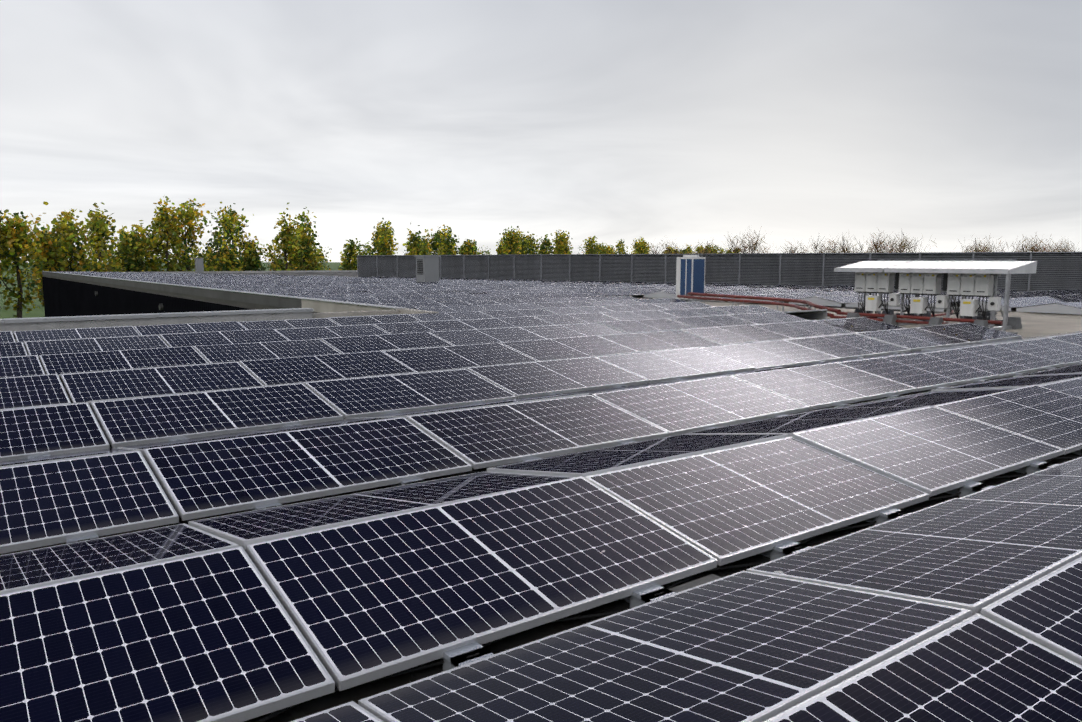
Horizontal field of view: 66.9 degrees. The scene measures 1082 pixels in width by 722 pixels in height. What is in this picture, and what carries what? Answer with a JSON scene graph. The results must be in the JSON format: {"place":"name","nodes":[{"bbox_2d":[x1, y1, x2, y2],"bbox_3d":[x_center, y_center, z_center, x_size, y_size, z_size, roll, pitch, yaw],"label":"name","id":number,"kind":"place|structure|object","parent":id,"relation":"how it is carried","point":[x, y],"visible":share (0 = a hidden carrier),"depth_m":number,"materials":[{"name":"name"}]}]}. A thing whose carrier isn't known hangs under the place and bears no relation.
{"place":"outdoors","nodes":[
{"label":"outdoors","id":0,"kind":"place"},
{"bbox_2d":[0,262,342,318],"bbox_3d":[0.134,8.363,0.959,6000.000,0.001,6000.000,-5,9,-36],"label":"terrain","id":1,"kind":"structure","parent":0,"point":[33,313],"depth_m":180.48,"materials":[{"name":"green plant"}]},
{"bbox_2d":[42,277,254,316],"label":"wall","id":2,"kind":"structure","parent":1,"relation":"on","point":[65,298],"depth_m":50.68,"materials":[{"name":"grey"}]},
{"bbox_2d":[0,196,738,317],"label":"trees","id":3,"kind":"object","parent":1,"relation":"on","point":[41,247],"visible":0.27,"depth_m":124.57,"materials":[{"name":"green plant"}]},
{"bbox_2d":[357,252,1081,291],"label":"parapet wall","id":4,"kind":"structure","parent":1,"relation":"on","point":[1058,270],"depth_m":41.65,"materials":[{"name":"grey metal"}]},
{"bbox_2d":[0,272,1081,721],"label":"building roof","id":5,"kind":"structure","parent":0,"point":[370,688],"depth_m":3.80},
{"bbox_2d":[0,270,438,341],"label":"parapets and kerbs","id":6,"kind":"object","parent":5,"relation":"on","point":[302,307],"visible":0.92,"depth_m":17.52,"materials":[{"name":"concrete"}]},
{"bbox_2d":[195,255,440,281],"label":"rooftop vents","id":7,"kind":"object","parent":5,"relation":"on","point":[427,268],"visible":1,"depth_m":43.90,"materials":[{"name":"grey metal"}]},
{"bbox_2d":[0,271,1081,721],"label":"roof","id":8,"kind":"structure","parent":5,"relation":"on","point":[966,609],"depth_m":4.05,"materials":[{"name":"grey"}]},
{"bbox_2d":[26,333,1081,721],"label":"mounting brackets","id":9,"kind":"object","parent":5,"relation":"on","point":[462,655],"visible":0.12,"depth_m":3.76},
{"bbox_2d":[634,297,1081,337],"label":"roof patches","id":10,"kind":"object","parent":5,"relation":"on","point":[1036,324],"visible":0.22,"depth_m":19.61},
{"bbox_2d":[676,254,704,301],"bbox_3d":[5.094,-2.818,27.855,0.720,1.611,0.760,-5,9,-36],"label":"portable toilet","id":11,"kind":"object","parent":10,"relation":"on","point":[690,272],"visible":0.92,"depth_m":27.60,"materials":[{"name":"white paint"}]},
{"bbox_2d":[677,292,1002,325],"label":"cable ducts","id":12,"kind":"object","parent":10,"relation":"on","point":[737,298],"visible":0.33,"depth_m":21.97,"materials":[{"name":"red plastic"}]},
{"bbox_2d":[830,259,1036,333],"bbox_3d":[8.006,-1.427,17.316,2.820,1.430,4.105,-5,9,-36],"label":"inverter station","id":13,"kind":"object","parent":10,"relation":"on","point":[964,278],"visible":0.9,"depth_m":17.12,"materials":[{"name":"white paint"}]},
{"bbox_2d":[0,0,1081,262],"label":"sky","id":14,"kind":"structure","parent":0,"point":[946,123],"materials":[{"name":"white"}]},
{"bbox_2d":[645,229,1077,253],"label":"bare tree","id":15,"kind":"object","parent":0,"point":[906,247],"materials":[{"name":"brown plant"}]}
]}

